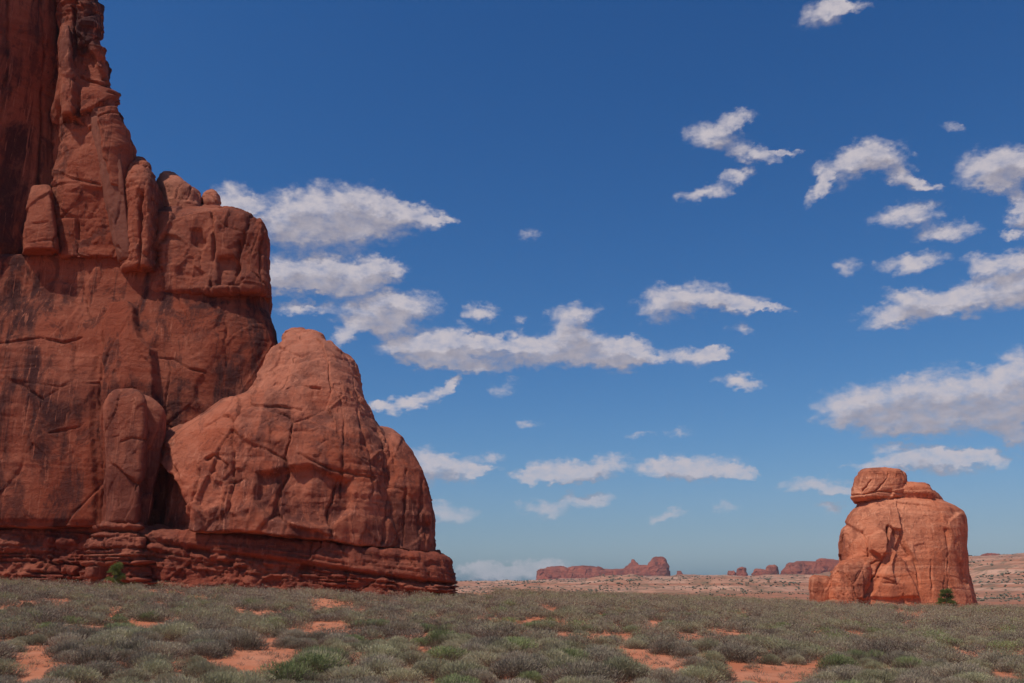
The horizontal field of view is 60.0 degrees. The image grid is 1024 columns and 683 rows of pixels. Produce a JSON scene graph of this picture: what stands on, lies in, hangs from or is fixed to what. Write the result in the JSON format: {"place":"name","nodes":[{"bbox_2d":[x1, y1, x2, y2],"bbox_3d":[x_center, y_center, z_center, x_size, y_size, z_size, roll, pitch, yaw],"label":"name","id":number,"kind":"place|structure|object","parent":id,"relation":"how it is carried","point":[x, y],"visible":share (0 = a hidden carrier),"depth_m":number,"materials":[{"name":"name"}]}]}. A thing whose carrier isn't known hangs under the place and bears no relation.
{"place":"outdoors","nodes":[
{"label":"outdoors","id":0,"kind":"place"},
{"bbox_2d":[0,553,1023,682],"bbox_3d":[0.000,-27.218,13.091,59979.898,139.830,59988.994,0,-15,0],"label":"ground","id":1,"kind":"structure","parent":0,"point":[1012,566],"depth_m":382.28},
{"bbox_2d":[0,638,25,661],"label":"desert shrub","id":2,"kind":"object","parent":1,"relation":"on","point":[4,649],"visible":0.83,"depth_m":22.18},
{"bbox_2d":[0,657,30,678],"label":"desert shrub","id":3,"kind":"object","parent":1,"relation":"on","point":[8,667],"visible":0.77,"depth_m":19.59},
{"bbox_2d":[23,633,50,645],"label":"desert shrub","id":4,"kind":"object","parent":1,"relation":"on","point":[36,638],"visible":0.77,"depth_m":27.60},
{"bbox_2d":[25,676,74,682],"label":"desert shrub","id":5,"kind":"object","parent":1,"relation":"on","point":[52,680],"visible":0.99,"depth_m":17.02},
{"bbox_2d":[38,642,90,659],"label":"desert shrub","id":6,"kind":"object","parent":1,"relation":"on","point":[66,647],"visible":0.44,"depth_m":23.38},
{"bbox_2d":[43,631,89,649],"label":"desert shrub","id":7,"kind":"object","parent":1,"relation":"on","point":[63,637],"visible":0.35,"depth_m":26.49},
{"bbox_2d":[37,663,107,682],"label":"desert shrub","id":8,"kind":"object","parent":1,"relation":"on","point":[76,675],"visible":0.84,"depth_m":18.45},
{"bbox_2d":[49,644,124,668],"bbox_3d":[-10.099,7.673,21.612,1.568,0.606,1.849,-4,-16,13],"label":"desert shrub","id":9,"kind":"object","parent":1,"relation":"on","point":[102,653],"visible":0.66,"depth_m":21.41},
{"bbox_2d":[72,626,108,639],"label":"desert shrub","id":10,"kind":"object","parent":1,"relation":"on","point":[89,632],"visible":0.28,"depth_m":28.45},
{"bbox_2d":[68,659,129,680],"bbox_3d":[-9.109,7.325,19.785,1.448,0.505,1.405,-2,-15,7],"label":"desert shrub","id":11,"kind":"object","parent":1,"relation":"on","point":[103,666],"visible":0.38,"depth_m":19.70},
{"bbox_2d":[82,632,130,650],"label":"desert shrub","id":12,"kind":"object","parent":1,"relation":"on","point":[103,641],"visible":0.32,"depth_m":24.69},
{"bbox_2d":[90,627,131,637],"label":"desert shrub","id":13,"kind":"object","parent":1,"relation":"on","point":[120,631],"visible":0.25,"depth_m":28.00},
{"bbox_2d":[105,561,127,586],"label":"juniper tree","id":14,"kind":"object","parent":1,"relation":"on","point":[118,576],"visible":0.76,"depth_m":93.67,"materials":[{"name":"green plant"}]},
{"bbox_2d":[98,675,145,682],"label":"desert shrub","id":15,"kind":"object","parent":1,"relation":"on","point":[121,680],"visible":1,"depth_m":16.86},
{"bbox_2d":[79,388,165,587],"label":"rock pillar","id":16,"kind":"object","parent":1,"relation":"on","point":[133,423],"visible":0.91,"depth_m":101.48,"materials":[{"name":"stone"}]},
{"bbox_2d":[104,667,155,682],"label":"desert shrub","id":17,"kind":"object","parent":1,"relation":"on","point":[133,674],"visible":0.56,"depth_m":19.28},
{"bbox_2d":[107,635,160,652],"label":"desert shrub","id":18,"kind":"object","parent":1,"relation":"on","point":[132,643],"visible":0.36,"depth_m":24.13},
{"bbox_2d":[0,0,277,583],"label":"sandstone cliff","id":19,"kind":"structure","parent":1,"relation":"on","point":[121,267],"depth_m":119.74,"materials":[{"name":"stone"}]},
{"bbox_2d":[119,650,166,671],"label":"desert shrub","id":20,"kind":"object","parent":1,"relation":"on","point":[134,656],"visible":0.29,"depth_m":21.35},
{"bbox_2d":[128,629,165,642],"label":"desert shrub","id":21,"kind":"object","parent":1,"relation":"on","point":[151,633],"visible":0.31,"depth_m":27.87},
{"bbox_2d":[131,658,176,679],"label":"desert shrub","id":22,"kind":"object","parent":1,"relation":"on","point":[157,667],"visible":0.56,"depth_m":20.20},
{"bbox_2d":[125,651,186,672],"bbox_3d":[-8.576,7.676,21.208,1.597,0.544,1.352,14,-20,-41],"label":"desert shrub","id":23,"kind":"object","parent":1,"relation":"on","point":[159,656],"visible":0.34,"depth_m":21.15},
{"bbox_2d":[132,639,191,661],"bbox_3d":[-9.577,8.310,23.934,1.951,0.643,1.719,-12,-20,38],"label":"desert shrub","id":24,"kind":"object","parent":1,"relation":"on","point":[153,647],"visible":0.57,"depth_m":23.82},
{"bbox_2d":[146,673,202,682],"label":"desert shrub","id":25,"kind":"object","parent":1,"relation":"on","point":[180,679],"visible":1,"depth_m":16.32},
{"bbox_2d":[153,620,198,641],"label":"desert shrub","id":26,"kind":"object","parent":1,"relation":"on","point":[177,630],"visible":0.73,"depth_m":29.43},
{"bbox_2d":[172,633,218,644],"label":"desert shrub","id":27,"kind":"object","parent":1,"relation":"on","point":[186,640],"visible":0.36,"depth_m":27.02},
{"bbox_2d":[177,640,228,659],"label":"desert shrub","id":28,"kind":"object","parent":1,"relation":"on","point":[212,650],"visible":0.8,"depth_m":24.63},
{"bbox_2d":[179,659,227,680],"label":"desert shrub","id":29,"kind":"object","parent":1,"relation":"on","point":[192,669],"visible":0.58,"depth_m":20.27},
{"bbox_2d":[184,669,244,682],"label":"desert shrub","id":30,"kind":"object","parent":1,"relation":"on","point":[213,678],"visible":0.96,"depth_m":17.55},
{"bbox_2d":[194,639,236,655],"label":"desert shrub","id":31,"kind":"object","parent":1,"relation":"on","point":[226,645],"visible":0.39,"depth_m":25.41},
{"bbox_2d":[195,628,236,646],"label":"desert shrub","id":32,"kind":"object","parent":1,"relation":"on","point":[216,634],"visible":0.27,"depth_m":27.89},
{"bbox_2d":[200,665,241,681],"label":"desert shrub","id":33,"kind":"object","parent":1,"relation":"on","point":[225,668],"visible":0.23,"depth_m":19.82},
{"bbox_2d":[221,628,269,650],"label":"desert shrub","id":34,"kind":"object","parent":1,"relation":"on","point":[244,641],"visible":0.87,"depth_m":26.81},
{"bbox_2d":[221,669,279,682],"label":"desert shrub","id":35,"kind":"object","parent":1,"relation":"on","point":[251,675],"visible":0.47,"depth_m":18.88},
{"bbox_2d":[245,659,319,682],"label":"desert shrub","id":36,"kind":"object","parent":1,"relation":"on","point":[283,671],"visible":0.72,"depth_m":19.69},
{"bbox_2d":[270,635,296,648],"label":"desert shrub","id":37,"kind":"object","parent":1,"relation":"on","point":[283,640],"visible":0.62,"depth_m":28.51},
{"bbox_2d":[273,628,310,640],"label":"desert shrub","id":38,"kind":"object","parent":1,"relation":"on","point":[296,633],"visible":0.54,"depth_m":31.11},
{"bbox_2d":[138,327,459,597],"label":"sandstone buttress","id":39,"kind":"structure","parent":1,"relation":"on","point":[296,465],"depth_m":101.23,"materials":[{"name":"stone"}]},
{"bbox_2d":[284,637,319,649],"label":"desert shrub","id":40,"kind":"object","parent":1,"relation":"on","point":[304,642],"visible":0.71,"depth_m":28.22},
{"bbox_2d":[296,671,331,682],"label":"desert shrub","id":41,"kind":"object","parent":1,"relation":"on","point":[317,677],"visible":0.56,"depth_m":19.89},
{"bbox_2d":[301,629,328,641],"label":"desert shrub","id":42,"kind":"object","parent":1,"relation":"on","point":[317,634],"visible":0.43,"depth_m":30.97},
{"bbox_2d":[290,647,350,668],"bbox_3d":[-5.027,8.091,22.492,2.001,0.654,1.554,11,-19,-34],"label":"desert shrub","id":43,"kind":"object","parent":1,"relation":"on","point":[315,650],"visible":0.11,"depth_m":22.48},
{"bbox_2d":[287,650,355,678],"bbox_3d":[-4.790,7.868,21.604,2.143,0.694,1.916,7,-17,-25],"label":"desert shrub","id":44,"kind":"object","parent":1,"relation":"on","point":[317,661],"visible":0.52,"depth_m":21.43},
{"bbox_2d":[290,644,357,663],"bbox_3d":[-5.304,8.689,24.738,1.910,0.557,2.303,5,-16,-19],"label":"shrub","id":45,"kind":"object","parent":1,"relation":"on","point":[337,649],"visible":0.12,"depth_m":24.61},
{"bbox_2d":[325,664,377,681],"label":"desert shrub","id":46,"kind":"object","parent":1,"relation":"on","point":[355,672],"visible":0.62,"depth_m":20.21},
{"bbox_2d":[345,618,390,628],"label":"shrub","id":47,"kind":"object","parent":1,"relation":"on","point":[362,623],"visible":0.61,"depth_m":40.36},
{"bbox_2d":[348,642,406,662],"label":"desert shrub","id":48,"kind":"object","parent":1,"relation":"on","point":[387,651],"visible":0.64,"depth_m":25.04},
{"bbox_2d":[357,657,400,678],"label":"desert shrub","id":49,"kind":"object","parent":1,"relation":"on","point":[373,664],"visible":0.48,"depth_m":21.56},
{"bbox_2d":[353,654,408,674],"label":"desert shrub","id":50,"kind":"object","parent":1,"relation":"on","point":[377,657],"visible":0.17,"depth_m":22.82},
{"bbox_2d":[380,634,423,651],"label":"desert shrub","id":51,"kind":"object","parent":1,"relation":"on","point":[400,639],"visible":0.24,"depth_m":29.01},
{"bbox_2d":[376,666,431,682],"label":"desert shrub","id":52,"kind":"object","parent":1,"relation":"on","point":[401,674],"visible":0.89,"depth_m":20.38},
{"bbox_2d":[397,649,433,666],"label":"desert shrub","id":53,"kind":"object","parent":1,"relation":"on","point":[410,657],"visible":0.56,"depth_m":24.64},
{"bbox_2d":[406,657,457,680],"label":"desert shrub","id":54,"kind":"object","parent":1,"relation":"on","point":[434,665],"visible":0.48,"depth_m":21.43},
{"bbox_2d":[419,622,459,632],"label":"shrub","id":55,"kind":"object","parent":1,"relation":"on","point":[428,627],"visible":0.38,"depth_m":38.34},
{"bbox_2d":[420,628,461,646],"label":"desert shrub","id":56,"kind":"object","parent":1,"relation":"on","point":[431,636],"visible":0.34,"depth_m":31.19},
{"bbox_2d":[424,645,470,661],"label":"desert shrub","id":57,"kind":"object","parent":1,"relation":"on","point":[448,653],"visible":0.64,"depth_m":25.54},
{"bbox_2d":[429,632,470,647],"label":"desert shrub","id":58,"kind":"object","parent":1,"relation":"on","point":[452,636],"visible":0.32,"depth_m":30.55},
{"bbox_2d":[433,673,482,682],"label":"desert shrub","id":59,"kind":"object","parent":1,"relation":"on","point":[454,679],"visible":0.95,"depth_m":18.66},
{"bbox_2d":[432,659,498,682],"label":"desert shrub","id":60,"kind":"object","parent":1,"relation":"on","point":[452,668],"visible":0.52,"depth_m":20.89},
{"bbox_2d":[454,643,490,657],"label":"desert shrub","id":61,"kind":"object","parent":1,"relation":"on","point":[467,647],"visible":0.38,"depth_m":27.01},
{"bbox_2d":[458,668,499,682],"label":"desert shrub","id":62,"kind":"object","parent":1,"relation":"on","point":[485,676],"visible":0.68,"depth_m":20.26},
{"bbox_2d":[460,650,500,666],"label":"desert shrub","id":63,"kind":"object","parent":1,"relation":"on","point":[482,657],"visible":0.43,"depth_m":24.54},
{"bbox_2d":[479,644,509,655],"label":"desert shrub","id":64,"kind":"object","parent":1,"relation":"on","point":[494,649],"visible":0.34,"depth_m":26.96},
{"bbox_2d":[477,635,513,652],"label":"desert shrub","id":65,"kind":"object","parent":1,"relation":"on","point":[492,639],"visible":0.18,"depth_m":28.24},
{"bbox_2d":[486,639,526,653],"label":"desert shrub","id":66,"kind":"object","parent":1,"relation":"on","point":[510,646],"visible":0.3,"depth_m":27.87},
{"bbox_2d":[0,576,1023,682],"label":"desert brush","id":67,"kind":"object","parent":1,"relation":"on","point":[962,626],"visible":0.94,"depth_m":50.68,"materials":[{"name":"plant"}]},
{"bbox_2d":[0,596,1023,682],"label":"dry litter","id":68,"kind":"object","parent":1,"relation":"on","point":[428,648],"visible":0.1,"depth_m":27.69,"materials":[{"name":"plant"}]},
{"bbox_2d":[487,656,551,681],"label":"desert shrub","id":69,"kind":"object","parent":1,"relation":"on","point":[501,669],"visible":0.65,"depth_m":21.61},
{"bbox_2d":[503,635,543,653],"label":"desert shrub","id":70,"kind":"object","parent":1,"relation":"on","point":[523,645],"visible":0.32,"depth_m":28.89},
{"bbox_2d":[514,670,545,682],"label":"desert shrub","id":71,"kind":"object","parent":1,"relation":"on","point":[534,676],"visible":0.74,"depth_m":20.84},
{"bbox_2d":[509,653,551,677],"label":"desert shrub","id":72,"kind":"object","parent":1,"relation":"on","point":[537,657],"visible":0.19,"depth_m":22.59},
{"bbox_2d":[532,636,563,650],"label":"desert shrub","id":73,"kind":"object","parent":1,"relation":"on","point":[550,639],"visible":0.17,"depth_m":30.30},
{"bbox_2d":[528,646,572,663],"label":"desert shrub","id":74,"kind":"object","parent":1,"relation":"on","point":[559,654],"visible":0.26,"depth_m":24.13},
{"bbox_2d":[531,642,575,655],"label":"desert shrub","id":75,"kind":"object","parent":1,"relation":"on","point":[553,644],"visible":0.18,"depth_m":27.53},
{"bbox_2d":[537,654,593,677],"bbox_3d":[1.353,8.122,22.090,2.215,0.655,1.523,-2,-15,8],"label":"desert shrub","id":76,"kind":"object","parent":1,"relation":"on","point":[556,662],"visible":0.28,"depth_m":22.13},
{"bbox_2d":[553,647,591,661],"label":"desert shrub","id":77,"kind":"object","parent":1,"relation":"on","point":[573,650],"visible":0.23,"depth_m":25.17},
{"bbox_2d":[554,675,591,682],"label":"desert shrub","id":78,"kind":"object","parent":1,"relation":"on","point":[566,680],"visible":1,"depth_m":18.93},
{"bbox_2d":[541,658,627,682],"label":"desert shrub","id":79,"kind":"object","parent":1,"relation":"on","point":[587,669],"visible":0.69,"depth_m":20.24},
{"bbox_2d":[579,643,625,657],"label":"desert shrub","id":80,"kind":"object","parent":1,"relation":"on","point":[602,646],"visible":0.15,"depth_m":25.65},
{"bbox_2d":[536,556,670,579],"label":"mesa","id":81,"kind":"structure","parent":1,"relation":"on","point":[657,566],"depth_m":2847.11,"materials":[{"name":"stone"}]},
{"bbox_2d":[584,650,630,664],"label":"desert shrub","id":82,"kind":"object","parent":1,"relation":"on","point":[597,656],"visible":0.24,"depth_m":24.69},
{"bbox_2d":[596,654,659,682],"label":"desert shrub","id":83,"kind":"object","parent":1,"relation":"on","point":[628,669],"visible":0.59,"depth_m":21.38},
{"bbox_2d":[619,638,650,649],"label":"desert shrub","id":84,"kind":"object","parent":1,"relation":"on","point":[633,644],"visible":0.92,"depth_m":31.36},
{"bbox_2d":[644,639,683,655],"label":"desert shrub","id":85,"kind":"object","parent":1,"relation":"on","point":[662,646],"visible":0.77,"depth_m":29.77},
{"bbox_2d":[645,667,685,682],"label":"desert shrub","id":86,"kind":"object","parent":1,"relation":"on","point":[661,673],"visible":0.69,"depth_m":20.63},
{"bbox_2d":[660,674,705,682],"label":"desert shrub","id":87,"kind":"object","parent":1,"relation":"on","point":[685,680],"visible":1,"depth_m":19.40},
{"bbox_2d":[666,646,700,658],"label":"desert shrub","id":88,"kind":"object","parent":1,"relation":"on","point":[690,651],"visible":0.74,"depth_m":28.68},
{"bbox_2d":[673,654,704,666],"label":"desert shrub","id":89,"kind":"object","parent":1,"relation":"on","point":[692,660],"visible":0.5,"depth_m":26.08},
{"bbox_2d":[677,665,728,682],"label":"desert shrub","id":90,"kind":"object","parent":1,"relation":"on","point":[700,674],"visible":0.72,"depth_m":21.30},
{"bbox_2d":[691,637,721,654],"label":"desert shrub","id":91,"kind":"object","parent":1,"relation":"on","point":[707,644],"visible":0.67,"depth_m":30.57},
{"bbox_2d":[697,649,728,665],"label":"desert shrub","id":92,"kind":"object","parent":1,"relation":"on","point":[709,655],"visible":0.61,"depth_m":27.20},
{"bbox_2d":[690,659,737,681],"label":"desert shrub","id":93,"kind":"object","parent":1,"relation":"on","point":[722,668],"visible":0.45,"depth_m":23.08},
{"bbox_2d":[707,642,760,663],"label":"desert shrub","id":94,"kind":"object","parent":1,"relation":"on","point":[741,654],"visible":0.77,"depth_m":28.62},
{"bbox_2d":[454,554,1023,601],"bbox_3d":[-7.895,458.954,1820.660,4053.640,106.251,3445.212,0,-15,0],"label":"scrub","id":95,"kind":"object","parent":1,"relation":"on","point":[783,582],"visible":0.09,"depth_m":712.67,"materials":[{"name":"plant"}]},
{"bbox_2d":[751,564,778,575],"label":"rock outcrop","id":96,"kind":"object","parent":1,"relation":"on","point":[771,569],"visible":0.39,"depth_m":2595.35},
{"bbox_2d":[756,652,785,665],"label":"desert shrub","id":97,"kind":"object","parent":1,"relation":"on","point":[774,660],"visible":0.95,"depth_m":28.54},
{"bbox_2d":[778,649,814,662],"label":"desert shrub","id":98,"kind":"object","parent":1,"relation":"on","point":[787,654],"visible":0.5,"depth_m":29.88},
{"bbox_2d":[784,654,808,665],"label":"desert shrub","id":99,"kind":"object","parent":1,"relation":"on","point":[795,658],"visible":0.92,"depth_m":29.03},
{"bbox_2d":[780,558,838,573],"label":"mesa","id":100,"kind":"structure","parent":1,"relation":"on","point":[819,565],"depth_m":2479.98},
{"bbox_2d":[808,575,830,603],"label":"boulder","id":101,"kind":"object","parent":1,"relation":"on","point":[819,586],"visible":0.54,"depth_m":126.94,"materials":[{"name":"red stone"}]},
{"bbox_2d":[797,671,845,682],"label":"desert shrub","id":102,"kind":"object","parent":1,"relation":"on","point":[826,676],"visible":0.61,"depth_m":22.26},
{"bbox_2d":[813,652,862,671],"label":"desert shrub","id":103,"kind":"object","parent":1,"relation":"on","point":[840,660],"visible":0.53,"depth_m":26.66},
{"bbox_2d":[812,665,867,682],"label":"desert shrub","id":104,"kind":"object","parent":1,"relation":"on","point":[850,673],"visible":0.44,"depth_m":22.47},
{"bbox_2d":[829,558,870,604],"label":"boulder","id":105,"kind":"object","parent":1,"relation":"on","point":[850,579],"visible":0.73,"depth_m":126.25,"materials":[{"name":"red stone"}]},
{"bbox_2d":[844,648,885,662],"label":"broom shrub","id":106,"kind":"object","parent":1,"relation":"on","point":[861,654],"visible":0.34,"depth_m":30.25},
{"bbox_2d":[861,661,891,670],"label":"desert shrub","id":107,"kind":"object","parent":1,"relation":"on","point":[875,664],"visible":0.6,"depth_m":27.18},
{"bbox_2d":[849,667,904,682],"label":"desert shrub","id":108,"kind":"object","parent":1,"relation":"on","point":[871,673],"visible":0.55,"depth_m":21.78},
{"bbox_2d":[879,649,927,664],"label":"desert shrub","id":109,"kind":"object","parent":1,"relation":"on","point":[889,656],"visible":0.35,"depth_m":28.83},
{"bbox_2d":[889,655,923,669],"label":"broom shrub","id":110,"kind":"object","parent":1,"relation":"on","point":[905,662],"visible":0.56,"depth_m":27.66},
{"bbox_2d":[838,467,977,608],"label":"sandstone butte","id":111,"kind":"object","parent":1,"relation":"on","point":[903,536],"visible":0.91,"depth_m":130.58,"materials":[{"name":"stone"}]},
{"bbox_2d":[889,673,933,682],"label":"desert shrub","id":112,"kind":"object","parent":1,"relation":"on","point":[903,678],"visible":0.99,"depth_m":21.36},
{"bbox_2d":[892,668,946,682],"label":"desert shrub","id":113,"kind":"object","parent":1,"relation":"on","point":[916,672],"visible":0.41,"depth_m":22.02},
{"bbox_2d":[936,588,958,605],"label":"juniper tree","id":114,"kind":"object","parent":1,"relation":"on","point":[949,597],"visible":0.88,"depth_m":122.33,"materials":[{"name":"green plant"}]},
{"bbox_2d":[931,660,995,682],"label":"desert shrub","id":115,"kind":"object","parent":1,"relation":"on","point":[957,669],"visible":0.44,"depth_m":23.91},
{"bbox_2d":[946,671,993,682],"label":"desert shrub","id":116,"kind":"object","parent":1,"relation":"on","point":[978,676],"visible":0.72,"depth_m":22.86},
{"bbox_2d":[957,657,998,671],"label":"desert shrub","id":117,"kind":"object","parent":1,"relation":"on","point":[981,662],"visible":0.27,"depth_m":28.42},
{"bbox_2d":[98,0,1023,580],"label":"sky","id":118,"kind":"structure","parent":0,"point":[622,281],"materials":[{"name":"blue"}]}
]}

